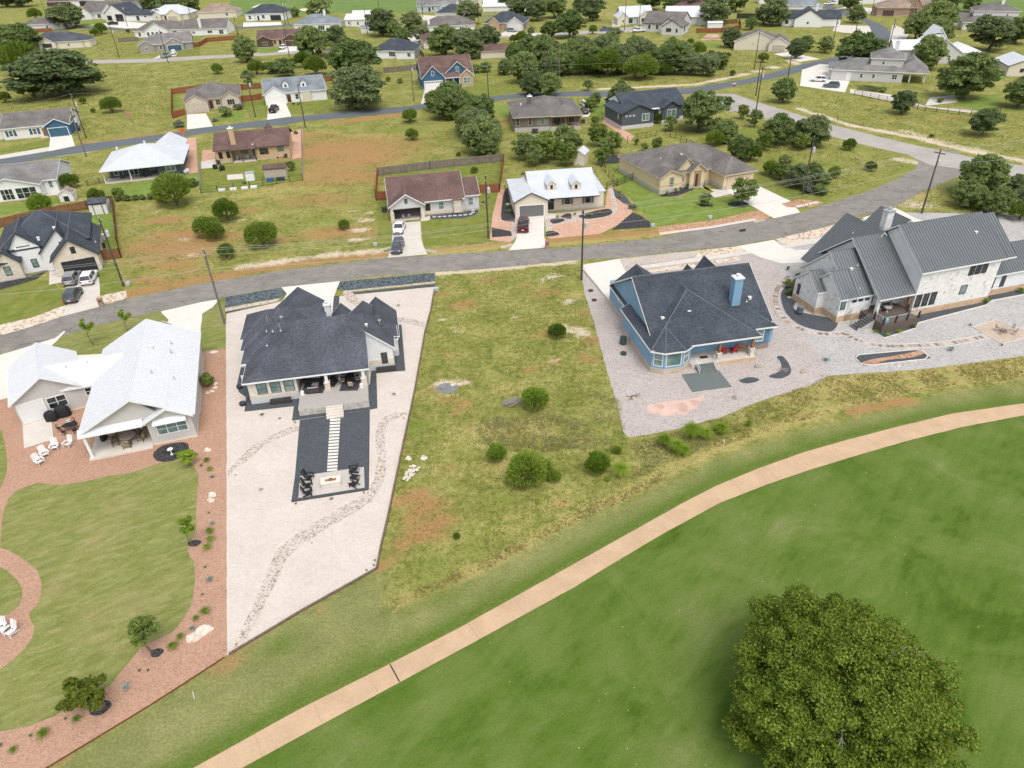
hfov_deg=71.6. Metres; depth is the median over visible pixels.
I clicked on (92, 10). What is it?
house
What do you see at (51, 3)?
house
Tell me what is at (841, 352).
gravel yard
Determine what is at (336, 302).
cobble bed
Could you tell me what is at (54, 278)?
footpath
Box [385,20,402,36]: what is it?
live oak
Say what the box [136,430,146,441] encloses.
patio chair
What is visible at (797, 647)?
live oak
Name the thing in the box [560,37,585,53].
live oak
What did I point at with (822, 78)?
parked car
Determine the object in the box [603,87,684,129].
house
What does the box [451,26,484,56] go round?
live oak
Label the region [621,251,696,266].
shoulder strip
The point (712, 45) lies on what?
lawn
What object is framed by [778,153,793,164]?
bush
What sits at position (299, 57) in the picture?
cedar bush
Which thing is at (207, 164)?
patio
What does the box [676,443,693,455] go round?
weed clump
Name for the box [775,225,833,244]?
cobble bed
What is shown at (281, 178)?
storage box
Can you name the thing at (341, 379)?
patio chair
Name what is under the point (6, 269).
window
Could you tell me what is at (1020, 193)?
live oak
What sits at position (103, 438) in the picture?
covered grill
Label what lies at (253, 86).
fence
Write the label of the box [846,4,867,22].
live oak
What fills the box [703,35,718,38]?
soil mound
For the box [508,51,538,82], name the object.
live oak
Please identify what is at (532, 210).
garage door
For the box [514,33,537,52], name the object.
live oak
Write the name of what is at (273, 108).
pickup truck
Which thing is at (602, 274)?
driveway
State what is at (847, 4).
live oak
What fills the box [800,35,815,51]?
live oak
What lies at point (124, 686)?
agave
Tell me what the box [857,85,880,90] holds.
hedge
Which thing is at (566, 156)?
broadleaf tree
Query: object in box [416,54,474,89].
house
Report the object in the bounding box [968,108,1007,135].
live oak
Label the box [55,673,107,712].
ornamental tree
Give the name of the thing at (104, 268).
power line
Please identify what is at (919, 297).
window
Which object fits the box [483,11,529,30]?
house
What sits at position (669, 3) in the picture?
live oak
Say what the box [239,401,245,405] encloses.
round drum
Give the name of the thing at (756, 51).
utility pole
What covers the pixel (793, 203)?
cobble bed
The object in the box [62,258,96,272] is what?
garage door
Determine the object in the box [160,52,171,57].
pickup truck
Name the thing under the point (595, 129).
broadleaf tree
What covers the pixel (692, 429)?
weed clump
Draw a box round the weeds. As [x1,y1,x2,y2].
[476,390,703,470]
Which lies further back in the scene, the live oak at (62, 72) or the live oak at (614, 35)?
the live oak at (614, 35)
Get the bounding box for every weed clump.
[608,460,632,477]
[656,432,673,446]
[667,437,687,452]
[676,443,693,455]
[679,420,705,439]
[699,426,713,439]
[711,421,729,434]
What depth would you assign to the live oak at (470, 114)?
171.91 m
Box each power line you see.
[0,248,200,272]
[8,255,199,278]
[9,250,201,273]
[9,268,207,293]
[207,214,583,254]
[214,210,580,249]
[216,208,581,247]
[226,227,578,267]
[531,52,758,65]
[587,151,930,209]
[589,148,938,207]
[591,153,941,213]
[593,166,932,225]
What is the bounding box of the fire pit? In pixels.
[320,475,340,488]
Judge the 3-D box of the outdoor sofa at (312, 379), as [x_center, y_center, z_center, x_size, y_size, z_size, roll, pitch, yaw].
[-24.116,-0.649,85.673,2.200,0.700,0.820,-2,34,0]
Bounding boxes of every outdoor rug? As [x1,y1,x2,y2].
[302,381,324,393]
[339,379,360,390]
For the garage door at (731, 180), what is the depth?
140.58 m
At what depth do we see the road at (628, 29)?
292.77 m
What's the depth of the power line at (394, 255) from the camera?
100.52 m
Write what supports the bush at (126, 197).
on the ground at (342, 638)
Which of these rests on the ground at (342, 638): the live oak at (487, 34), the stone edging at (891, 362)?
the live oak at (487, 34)
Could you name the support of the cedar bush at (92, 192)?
on the ground at (342, 638)
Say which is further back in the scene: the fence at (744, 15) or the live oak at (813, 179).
the fence at (744, 15)
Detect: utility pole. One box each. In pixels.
[69,109,86,156]
[71,95,86,138]
[98,217,124,286]
[202,248,225,323]
[246,76,255,116]
[297,84,305,127]
[410,63,414,100]
[485,175,489,238]
[486,67,488,97]
[559,44,559,75]
[580,208,587,279]
[754,31,759,68]
[755,52,762,95]
[756,67,764,108]
[788,38,795,76]
[802,136,815,194]
[921,148,945,213]
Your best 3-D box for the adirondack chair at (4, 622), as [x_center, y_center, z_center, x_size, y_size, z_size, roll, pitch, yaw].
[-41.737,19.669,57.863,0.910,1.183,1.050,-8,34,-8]
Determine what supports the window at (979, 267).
in the house at (853, 267)
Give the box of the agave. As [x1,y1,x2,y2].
[119,682,131,689]
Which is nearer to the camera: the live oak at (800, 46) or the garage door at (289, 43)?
the live oak at (800, 46)
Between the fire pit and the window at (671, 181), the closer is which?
the fire pit
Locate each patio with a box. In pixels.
[201,159,215,168]
[227,174,243,179]
[298,467,364,497]
[682,370,731,391]
[926,95,956,105]
[975,320,1023,342]
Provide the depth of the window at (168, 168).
158.13 m
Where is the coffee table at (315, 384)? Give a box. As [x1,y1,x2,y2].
[311,382,318,386]
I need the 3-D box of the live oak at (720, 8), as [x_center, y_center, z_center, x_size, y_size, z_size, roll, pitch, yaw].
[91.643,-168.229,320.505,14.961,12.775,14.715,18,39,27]
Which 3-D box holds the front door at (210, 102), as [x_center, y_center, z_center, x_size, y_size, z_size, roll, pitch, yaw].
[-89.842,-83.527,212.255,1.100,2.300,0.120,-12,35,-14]
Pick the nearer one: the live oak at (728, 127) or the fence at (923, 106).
the live oak at (728, 127)
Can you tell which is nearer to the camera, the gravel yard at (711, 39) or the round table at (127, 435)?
the round table at (127, 435)
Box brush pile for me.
[502,397,523,406]
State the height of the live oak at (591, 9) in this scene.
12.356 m
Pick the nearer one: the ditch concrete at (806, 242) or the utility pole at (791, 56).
the ditch concrete at (806, 242)
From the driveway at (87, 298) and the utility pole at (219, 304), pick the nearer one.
the utility pole at (219, 304)
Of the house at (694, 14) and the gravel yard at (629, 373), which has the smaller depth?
the gravel yard at (629, 373)
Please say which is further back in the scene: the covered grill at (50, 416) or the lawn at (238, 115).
the lawn at (238, 115)
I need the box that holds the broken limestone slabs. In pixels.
[402,464,420,480]
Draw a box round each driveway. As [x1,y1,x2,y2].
[0,299,216,399]
[49,135,74,150]
[63,276,99,315]
[103,22,145,27]
[187,113,211,128]
[243,22,281,26]
[267,104,290,119]
[278,46,298,51]
[282,281,339,308]
[388,221,426,257]
[398,28,419,42]
[421,15,435,19]
[421,89,434,103]
[501,31,540,35]
[510,216,544,249]
[581,105,589,116]
[583,259,625,304]
[727,186,798,217]
[738,240,808,262]
[776,52,817,61]
[800,64,848,91]
[833,25,870,33]
[838,6,872,13]
[863,208,921,221]
[889,25,907,41]
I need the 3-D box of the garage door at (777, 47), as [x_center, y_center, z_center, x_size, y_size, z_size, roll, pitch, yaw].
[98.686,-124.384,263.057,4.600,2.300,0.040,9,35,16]
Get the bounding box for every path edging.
[771,276,846,335]
[842,333,990,348]
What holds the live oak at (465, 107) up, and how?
on the ground at (342, 638)
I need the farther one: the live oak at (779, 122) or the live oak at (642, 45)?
the live oak at (642, 45)
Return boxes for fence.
[0,195,112,227]
[36,28,52,32]
[100,196,121,259]
[118,37,138,41]
[171,85,199,117]
[193,30,238,46]
[199,160,201,193]
[200,83,261,89]
[200,174,301,192]
[240,93,261,101]
[301,127,302,178]
[323,76,332,95]
[375,171,386,200]
[377,154,502,175]
[383,64,415,72]
[478,153,503,192]
[606,173,632,188]
[627,128,694,142]
[696,16,740,32]
[720,19,737,23]
[736,13,757,18]
[854,90,1001,115]
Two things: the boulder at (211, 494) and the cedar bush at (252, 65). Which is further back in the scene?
the cedar bush at (252, 65)
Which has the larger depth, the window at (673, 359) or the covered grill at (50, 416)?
the window at (673, 359)
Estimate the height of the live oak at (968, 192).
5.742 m
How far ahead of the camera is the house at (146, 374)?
81.17 m
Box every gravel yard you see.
[0,349,226,767]
[201,150,215,161]
[226,287,433,654]
[291,129,302,158]
[583,246,826,436]
[603,114,633,141]
[701,34,719,39]
[773,212,1023,375]
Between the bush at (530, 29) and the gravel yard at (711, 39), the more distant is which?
the bush at (530, 29)
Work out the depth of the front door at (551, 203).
133.26 m
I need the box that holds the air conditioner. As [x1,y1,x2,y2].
[796,305,803,313]
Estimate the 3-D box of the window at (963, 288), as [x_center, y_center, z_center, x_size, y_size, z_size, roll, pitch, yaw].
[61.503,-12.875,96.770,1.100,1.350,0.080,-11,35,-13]
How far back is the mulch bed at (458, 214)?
133.45 m
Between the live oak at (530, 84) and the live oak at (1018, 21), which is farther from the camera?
the live oak at (1018, 21)
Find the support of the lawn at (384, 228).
on the ground at (342, 638)
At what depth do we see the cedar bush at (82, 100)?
223.46 m
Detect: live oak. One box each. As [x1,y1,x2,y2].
[0,0,13,6]
[0,24,25,46]
[0,48,106,95]
[10,22,42,46]
[12,0,32,6]
[44,2,82,28]
[138,0,154,8]
[152,0,180,8]
[174,0,199,10]
[231,35,257,61]
[292,25,333,54]
[323,24,347,45]
[323,37,382,69]
[328,63,386,109]
[363,8,397,35]
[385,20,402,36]
[394,27,412,40]
[400,10,422,33]
[412,24,429,39]
[424,90,433,109]
[426,23,455,54]
[427,85,461,119]
[432,80,466,103]
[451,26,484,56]
[452,104,472,127]
[454,0,481,20]
[456,88,472,106]
[456,110,467,132]
[459,114,502,155]
[460,107,491,132]
[466,93,494,117]
[472,131,500,155]
[478,24,500,43]
[490,118,503,135]
[497,59,511,75]
[505,0,531,16]
[507,43,527,59]
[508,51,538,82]
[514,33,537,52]
[519,70,541,94]
[526,0,547,20]
[529,33,560,60]
[537,56,559,75]
[537,72,562,95]
[539,20,557,36]
[541,47,567,73]
[543,0,567,17]
[554,7,588,37]
[556,49,578,74]
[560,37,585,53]
[571,0,583,12]
[574,36,592,47]
[575,42,600,72]
[579,0,606,20]
[590,47,604,72]
[591,34,614,48]
[603,31,620,43]
[603,40,619,49]
[606,83,635,97]
[613,43,636,72]
[624,40,637,61]
[625,34,643,42]
[633,38,658,56]
[637,0,660,6]
[650,46,670,73]
[659,43,671,47]
[660,0,680,8]
[663,42,691,73]
[666,37,680,44]
[674,40,694,52]
[682,52,703,74]
[682,88,731,131]
[696,52,720,75]
[698,0,732,21]
[714,118,738,143]
[717,51,728,68]
[721,27,742,47]
[722,582,981,767]
[725,0,748,11]
[727,134,756,159]
[745,16,758,29]
[753,2,772,23]
[756,112,795,144]
[759,0,791,25]
[770,76,797,102]
[781,163,811,187]
[785,38,808,58]
[791,118,806,140]
[794,114,831,145]
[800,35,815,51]
[804,160,825,184]
[807,168,818,184]
[815,36,834,52]
[835,29,889,60]
[841,0,862,9]
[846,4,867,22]
[890,90,919,113]
[902,9,933,38]
[912,33,949,66]
[918,0,964,22]
[922,16,957,38]
[931,0,965,8]
[935,51,1004,98]
[950,178,990,207]
[959,152,1012,191]
[962,0,982,11]
[965,13,1020,50]
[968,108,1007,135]
[978,186,1018,214]
[1003,74,1023,107]
[1005,173,1023,189]
[1010,16,1023,43]
[1012,186,1023,205]
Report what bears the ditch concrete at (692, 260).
on the gravel yard at (629, 373)
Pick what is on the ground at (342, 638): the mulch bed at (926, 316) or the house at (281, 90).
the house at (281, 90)
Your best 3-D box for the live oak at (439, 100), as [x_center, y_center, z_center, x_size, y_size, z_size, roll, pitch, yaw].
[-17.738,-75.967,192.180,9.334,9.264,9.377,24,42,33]
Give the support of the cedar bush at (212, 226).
on the ground at (342, 638)
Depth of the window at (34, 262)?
116.34 m
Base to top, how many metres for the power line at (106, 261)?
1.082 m
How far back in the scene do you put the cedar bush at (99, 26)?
358.19 m
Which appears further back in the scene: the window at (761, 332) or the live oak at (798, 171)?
the live oak at (798, 171)
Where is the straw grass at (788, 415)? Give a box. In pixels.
[391,357,1023,608]
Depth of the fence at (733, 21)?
325.33 m
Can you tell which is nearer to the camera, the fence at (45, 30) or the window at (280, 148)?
the window at (280, 148)
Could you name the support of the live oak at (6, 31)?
on the ground at (342, 638)
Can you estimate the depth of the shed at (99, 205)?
139.05 m
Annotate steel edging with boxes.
[45,657,224,767]
[293,410,369,501]
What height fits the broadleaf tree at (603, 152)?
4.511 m
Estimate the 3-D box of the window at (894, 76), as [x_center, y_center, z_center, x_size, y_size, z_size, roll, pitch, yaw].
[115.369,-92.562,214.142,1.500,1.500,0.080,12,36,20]
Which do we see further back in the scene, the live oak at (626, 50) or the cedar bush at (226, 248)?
the live oak at (626, 50)
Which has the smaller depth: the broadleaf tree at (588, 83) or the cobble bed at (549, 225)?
the cobble bed at (549, 225)
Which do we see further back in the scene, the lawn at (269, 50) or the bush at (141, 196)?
the lawn at (269, 50)
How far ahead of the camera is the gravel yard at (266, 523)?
69.49 m
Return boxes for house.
[0,107,81,140]
[0,159,72,202]
[0,210,103,281]
[7,319,203,460]
[24,17,72,29]
[33,31,96,49]
[46,0,104,6]
[81,0,144,19]
[99,131,189,183]
[103,1,158,21]
[133,20,182,37]
[137,31,193,52]
[150,4,197,20]
[182,18,234,35]
[183,82,241,113]
[197,3,241,18]
[212,123,292,162]
[240,287,399,418]
[244,4,292,20]
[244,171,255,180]
[255,28,300,47]
[261,74,327,105]
[293,9,342,30]
[344,10,372,26]
[375,38,421,59]
[384,170,479,222]
[416,0,459,11]
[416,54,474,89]
[419,31,453,48]
[422,15,474,31]
[435,1,469,15]
[459,0,482,6]
[480,43,508,58]
[482,0,526,11]
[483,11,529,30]
[506,167,605,217]
[507,94,583,131]
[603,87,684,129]
[609,255,777,374]
[613,5,651,24]
[617,142,757,193]
[642,11,691,35]
[666,6,716,24]
[672,0,707,5]
[733,29,788,51]
[757,0,765,3]
[781,3,841,27]
[786,0,823,8]
[792,206,1023,332]
[827,39,929,82]
[829,0,884,4]
[872,0,930,15]
[887,24,981,63]
[954,0,1020,29]
[994,51,1023,76]
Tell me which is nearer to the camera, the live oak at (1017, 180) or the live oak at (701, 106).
the live oak at (1017, 180)
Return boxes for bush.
[0,39,36,65]
[0,91,11,101]
[16,78,46,98]
[25,192,52,210]
[26,7,42,17]
[59,172,78,187]
[78,97,86,103]
[86,188,104,197]
[89,28,99,35]
[94,23,106,33]
[99,96,122,112]
[122,195,130,200]
[131,195,139,199]
[138,194,145,199]
[146,192,152,198]
[149,171,191,204]
[172,120,184,126]
[189,178,198,186]
[191,215,219,235]
[201,220,225,238]
[211,63,223,73]
[211,197,239,219]
[215,243,235,257]
[217,106,232,115]
[233,103,244,107]
[243,219,277,245]
[246,60,264,74]
[263,61,279,73]
[273,57,296,75]
[289,7,300,15]
[293,51,308,64]
[302,55,327,73]
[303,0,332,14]
[338,219,349,228]
[402,108,416,122]
[405,127,418,139]
[452,532,460,539]
[470,166,477,172]
[472,64,480,72]
[479,61,491,71]
[486,442,507,461]
[504,449,548,485]
[505,42,515,56]
[509,35,517,41]
[516,31,526,39]
[521,386,549,411]
[527,26,535,32]
[528,458,553,477]
[546,469,561,481]
[547,323,566,336]
[572,55,592,74]
[584,450,611,472]
[589,25,597,33]
[591,48,622,75]
[610,28,623,33]
[612,445,621,452]
[622,56,647,79]
[635,53,659,78]
[654,112,662,120]
[660,61,673,74]
[693,41,706,52]
[705,129,725,145]
[741,142,762,160]
[758,53,769,62]
[763,160,777,174]
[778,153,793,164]
[802,182,817,192]
[813,184,829,194]
[828,166,841,177]
[842,138,857,149]
[864,161,877,170]
[880,86,886,92]
[971,196,992,209]
[1008,202,1023,219]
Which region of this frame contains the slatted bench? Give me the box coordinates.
[737,343,747,352]
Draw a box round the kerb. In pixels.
[583,268,609,302]
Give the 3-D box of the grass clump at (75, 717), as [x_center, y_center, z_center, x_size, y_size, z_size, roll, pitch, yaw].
[-31.507,24.200,51.282,0.935,0.471,0.942,10,36,17]
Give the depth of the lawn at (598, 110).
197.32 m
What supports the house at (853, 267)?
on the ground at (342, 638)
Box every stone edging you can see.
[855,349,927,365]
[870,294,1023,338]
[973,320,1023,343]
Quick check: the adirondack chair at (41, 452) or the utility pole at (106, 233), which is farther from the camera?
the utility pole at (106, 233)
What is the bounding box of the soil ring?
[94,701,105,710]
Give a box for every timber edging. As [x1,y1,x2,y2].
[229,567,376,654]
[376,290,434,567]
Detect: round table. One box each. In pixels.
[119,431,135,441]
[884,305,891,311]
[1002,325,1012,332]
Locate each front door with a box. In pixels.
[41,128,47,135]
[209,100,213,108]
[425,204,430,210]
[549,200,553,209]
[694,173,698,186]
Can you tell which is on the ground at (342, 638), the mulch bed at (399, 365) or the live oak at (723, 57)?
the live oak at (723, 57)
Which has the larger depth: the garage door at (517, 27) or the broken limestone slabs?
the garage door at (517, 27)
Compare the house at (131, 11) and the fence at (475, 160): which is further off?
the house at (131, 11)
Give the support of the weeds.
on the ground at (342, 638)
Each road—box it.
[0,5,890,163]
[0,150,964,353]
[72,15,494,30]
[86,26,642,62]
[708,94,1023,175]
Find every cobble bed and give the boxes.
[0,305,65,334]
[102,290,126,304]
[186,137,197,173]
[225,288,285,306]
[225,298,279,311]
[225,305,258,312]
[227,426,298,474]
[232,412,406,649]
[333,296,338,311]
[337,273,434,289]
[343,291,424,326]
[347,281,434,291]
[354,284,434,293]
[490,189,516,241]
[511,218,517,240]
[545,209,609,231]
[548,189,631,238]
[608,186,617,216]
[647,257,740,272]
[658,210,770,235]
[696,246,745,256]
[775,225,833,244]
[782,199,824,206]
[861,351,923,364]
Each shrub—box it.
[177,448,197,464]
[199,371,214,385]
[782,278,793,286]
[785,289,792,294]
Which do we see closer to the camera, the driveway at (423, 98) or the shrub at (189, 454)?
the shrub at (189, 454)
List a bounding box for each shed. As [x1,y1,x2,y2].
[57,186,77,201]
[86,196,111,214]
[262,163,287,179]
[360,25,372,32]
[574,145,588,165]
[707,21,722,27]
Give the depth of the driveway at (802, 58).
252.94 m
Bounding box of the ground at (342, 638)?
[0,0,1023,767]
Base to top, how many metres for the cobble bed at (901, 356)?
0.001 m
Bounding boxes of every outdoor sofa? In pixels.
[302,376,321,382]
[306,385,319,393]
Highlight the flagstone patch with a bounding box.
[647,395,704,416]
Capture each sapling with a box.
[78,318,94,344]
[116,308,131,329]
[177,515,194,545]
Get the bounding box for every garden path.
[772,275,841,335]
[846,333,989,347]
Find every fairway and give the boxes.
[229,0,416,15]
[243,415,1023,767]
[958,0,1023,16]
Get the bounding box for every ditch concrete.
[641,251,750,268]
[659,218,755,234]
[781,237,821,248]
[796,201,818,207]
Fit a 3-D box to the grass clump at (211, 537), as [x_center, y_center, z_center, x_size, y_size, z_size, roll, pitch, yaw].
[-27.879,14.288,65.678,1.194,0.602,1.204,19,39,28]
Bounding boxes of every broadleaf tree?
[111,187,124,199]
[240,69,256,83]
[286,160,295,170]
[510,133,534,159]
[524,145,545,165]
[529,133,555,162]
[541,130,553,138]
[550,138,562,158]
[553,124,576,150]
[555,143,578,165]
[569,134,583,146]
[582,79,592,90]
[582,97,596,108]
[587,123,607,145]
[590,92,600,103]
[591,116,599,122]
[593,145,611,164]
[596,136,615,150]
[605,131,622,152]
[640,143,648,148]
[651,137,662,147]
[663,115,678,130]
[698,192,712,203]
[724,96,734,106]
[731,177,759,204]
[738,104,749,118]
[746,109,764,126]
[755,130,774,149]
[773,162,790,179]
[794,132,811,149]
[815,173,832,185]
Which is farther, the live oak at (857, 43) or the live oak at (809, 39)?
the live oak at (809, 39)
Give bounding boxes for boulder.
[186,624,213,642]
[186,634,192,642]
[208,492,216,497]
[754,364,763,367]
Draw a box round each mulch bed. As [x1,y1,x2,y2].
[0,271,45,289]
[89,700,111,715]
[151,648,163,656]
[153,442,188,461]
[188,540,201,546]
[237,325,404,420]
[291,410,368,501]
[430,209,477,218]
[491,227,511,236]
[501,187,514,222]
[546,231,558,235]
[550,218,564,223]
[561,213,571,218]
[579,209,611,218]
[599,155,619,163]
[612,212,649,229]
[613,188,630,203]
[659,187,693,196]
[728,201,748,206]
[739,377,758,382]
[769,356,790,377]
[781,280,837,331]
[855,350,929,365]
[871,290,1023,336]
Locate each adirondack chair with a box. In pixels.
[0,615,8,632]
[0,618,19,638]
[30,452,45,465]
[36,444,49,456]
[48,437,58,451]
[61,434,73,447]
[299,477,312,488]
[300,468,314,479]
[300,485,312,496]
[347,478,359,488]
[348,462,357,474]
[349,469,359,480]
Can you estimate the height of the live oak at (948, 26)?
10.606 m
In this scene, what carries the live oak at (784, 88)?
on the ground at (342, 638)
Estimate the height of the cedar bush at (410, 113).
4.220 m
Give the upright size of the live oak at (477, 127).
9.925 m
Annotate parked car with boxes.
[61,270,80,285]
[62,287,83,303]
[79,270,98,285]
[390,236,404,253]
[393,221,405,233]
[506,28,516,31]
[580,107,588,113]
[810,75,826,81]
[823,81,839,87]
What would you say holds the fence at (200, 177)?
on the ground at (342, 638)
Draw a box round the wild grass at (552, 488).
[384,266,715,604]
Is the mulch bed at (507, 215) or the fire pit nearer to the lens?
the fire pit
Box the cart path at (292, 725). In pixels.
[194,403,1023,767]
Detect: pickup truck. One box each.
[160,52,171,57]
[268,104,278,112]
[517,216,529,231]
[599,26,611,30]
[632,27,645,31]
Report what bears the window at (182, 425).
in the house at (146, 374)
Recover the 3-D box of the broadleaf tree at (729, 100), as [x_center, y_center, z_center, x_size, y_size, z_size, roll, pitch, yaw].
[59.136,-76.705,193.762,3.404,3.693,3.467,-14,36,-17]
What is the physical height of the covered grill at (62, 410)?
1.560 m
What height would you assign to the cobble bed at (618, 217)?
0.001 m
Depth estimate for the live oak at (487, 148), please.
160.72 m
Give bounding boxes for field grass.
[0,30,1023,217]
[125,121,449,293]
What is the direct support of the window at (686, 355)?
in the house at (681, 320)
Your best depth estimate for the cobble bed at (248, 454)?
77.34 m
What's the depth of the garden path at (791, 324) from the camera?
98.07 m
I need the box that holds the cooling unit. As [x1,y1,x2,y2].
[382,206,386,212]
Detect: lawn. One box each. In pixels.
[0,139,49,152]
[0,198,61,215]
[0,280,66,324]
[0,430,6,486]
[0,459,197,730]
[0,567,21,615]
[53,311,168,353]
[81,21,105,24]
[92,210,116,258]
[98,262,124,295]
[106,174,198,196]
[173,97,180,109]
[176,46,199,55]
[201,160,302,192]
[202,301,225,350]
[209,111,245,121]
[242,100,267,117]
[258,47,278,52]
[287,96,331,114]
[378,156,502,186]
[378,195,391,251]
[422,192,497,245]
[463,83,520,95]
[493,105,508,116]
[589,101,604,119]
[608,151,631,171]
[615,172,756,225]
[695,25,729,38]
[704,42,719,47]
[756,175,818,199]
[954,94,999,110]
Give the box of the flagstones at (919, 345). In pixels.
[846,334,986,346]
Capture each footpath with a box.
[0,147,48,158]
[49,271,61,284]
[545,213,555,218]
[701,186,730,197]
[850,89,976,112]
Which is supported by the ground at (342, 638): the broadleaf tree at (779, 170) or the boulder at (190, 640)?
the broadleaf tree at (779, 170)
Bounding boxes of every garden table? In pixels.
[61,422,78,430]
[345,372,354,381]
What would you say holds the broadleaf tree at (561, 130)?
on the ground at (342, 638)
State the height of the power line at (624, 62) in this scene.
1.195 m
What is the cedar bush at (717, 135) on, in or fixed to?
on the ground at (342, 638)
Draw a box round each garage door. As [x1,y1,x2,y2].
[17,400,45,423]
[48,127,68,136]
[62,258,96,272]
[79,1,86,5]
[93,204,103,214]
[167,44,181,50]
[168,16,177,20]
[187,103,206,112]
[267,96,284,104]
[270,15,280,19]
[285,40,296,45]
[425,81,441,89]
[509,25,520,30]
[519,205,543,216]
[727,174,749,188]
[771,45,784,51]
[882,10,894,15]
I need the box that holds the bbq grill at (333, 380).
[329,375,336,386]
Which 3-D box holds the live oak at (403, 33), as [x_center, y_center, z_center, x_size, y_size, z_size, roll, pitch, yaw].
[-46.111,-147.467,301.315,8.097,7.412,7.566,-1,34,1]
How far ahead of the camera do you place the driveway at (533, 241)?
123.55 m
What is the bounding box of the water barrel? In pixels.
[620,335,626,344]
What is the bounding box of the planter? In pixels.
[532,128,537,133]
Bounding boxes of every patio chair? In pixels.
[107,437,119,447]
[110,432,121,439]
[121,440,132,449]
[134,427,143,434]
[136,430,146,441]
[338,375,344,383]
[728,346,737,353]
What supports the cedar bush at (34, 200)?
on the ground at (342, 638)
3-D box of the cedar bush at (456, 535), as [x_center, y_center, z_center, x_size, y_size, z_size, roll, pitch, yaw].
[-5.110,13.919,64.990,0.782,0.709,0.729,28,44,36]
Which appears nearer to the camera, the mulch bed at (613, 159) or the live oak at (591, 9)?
the mulch bed at (613, 159)
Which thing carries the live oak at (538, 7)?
on the ground at (342, 638)
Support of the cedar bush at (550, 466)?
on the ground at (342, 638)
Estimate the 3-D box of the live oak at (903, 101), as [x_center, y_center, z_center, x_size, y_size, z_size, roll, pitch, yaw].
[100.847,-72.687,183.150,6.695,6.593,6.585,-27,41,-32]
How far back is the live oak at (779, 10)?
310.52 m
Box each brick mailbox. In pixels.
[96,296,103,306]
[545,240,548,248]
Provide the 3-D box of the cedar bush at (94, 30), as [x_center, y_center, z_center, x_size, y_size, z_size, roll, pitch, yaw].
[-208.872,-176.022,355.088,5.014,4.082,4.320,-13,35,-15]
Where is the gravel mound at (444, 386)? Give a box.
[436,383,457,392]
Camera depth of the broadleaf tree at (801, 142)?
159.22 m
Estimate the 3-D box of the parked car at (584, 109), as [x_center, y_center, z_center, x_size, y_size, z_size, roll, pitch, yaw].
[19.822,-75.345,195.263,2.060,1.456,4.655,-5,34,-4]
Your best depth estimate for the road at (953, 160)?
163.97 m
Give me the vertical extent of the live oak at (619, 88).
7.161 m
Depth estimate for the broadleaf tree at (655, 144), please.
162.37 m
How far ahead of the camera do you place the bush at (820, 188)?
135.75 m
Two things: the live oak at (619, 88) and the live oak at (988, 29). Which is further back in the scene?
the live oak at (988, 29)
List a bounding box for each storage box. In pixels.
[276,176,284,180]
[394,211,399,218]
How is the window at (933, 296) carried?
in the house at (853, 267)
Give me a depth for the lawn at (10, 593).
61.41 m
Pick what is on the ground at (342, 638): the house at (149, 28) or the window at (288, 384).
the house at (149, 28)
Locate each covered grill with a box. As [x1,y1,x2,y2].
[43,410,58,422]
[54,404,71,418]
[99,434,107,441]
[219,165,224,170]
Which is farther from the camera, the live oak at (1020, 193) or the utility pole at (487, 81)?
the utility pole at (487, 81)
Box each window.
[3,266,12,275]
[30,258,39,267]
[41,43,52,47]
[45,393,68,409]
[47,180,53,187]
[69,247,75,253]
[83,387,90,395]
[113,170,122,175]
[115,14,123,20]
[129,169,138,174]
[155,420,188,435]
[165,165,175,171]
[227,99,234,104]
[255,383,267,394]
[259,148,268,154]
[269,381,281,392]
[277,146,283,150]
[283,379,294,391]
[318,25,324,29]
[381,352,387,363]
[389,52,394,56]
[438,201,443,209]
[463,77,469,82]
[468,197,473,204]
[537,117,547,124]
[553,117,560,123]
[568,116,574,121]
[585,197,590,202]
[642,113,649,120]
[653,353,662,366]
[665,353,681,366]
[667,109,675,115]
[669,177,673,186]
[683,350,689,363]
[755,329,764,341]
[796,283,800,294]
[840,301,846,309]
[891,74,897,79]
[913,294,922,307]
[920,293,929,306]
[928,291,937,304]
[958,284,967,294]
[968,265,976,275]
[974,264,982,274]
[980,263,988,272]
[999,275,1006,286]
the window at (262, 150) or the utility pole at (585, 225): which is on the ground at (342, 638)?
the utility pole at (585, 225)
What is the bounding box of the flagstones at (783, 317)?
[773,276,845,334]
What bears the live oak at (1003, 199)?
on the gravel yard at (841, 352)
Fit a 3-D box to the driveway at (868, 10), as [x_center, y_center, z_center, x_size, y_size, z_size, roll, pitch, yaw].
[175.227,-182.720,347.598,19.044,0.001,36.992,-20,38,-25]
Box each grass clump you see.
[7,745,17,755]
[33,726,52,740]
[69,713,82,723]
[165,640,180,651]
[174,632,184,639]
[198,606,211,615]
[202,543,211,549]
[205,527,214,533]
[205,535,215,543]
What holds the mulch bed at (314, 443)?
on the gravel yard at (266, 523)
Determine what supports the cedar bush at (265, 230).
on the ground at (342, 638)
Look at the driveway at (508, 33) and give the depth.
319.19 m

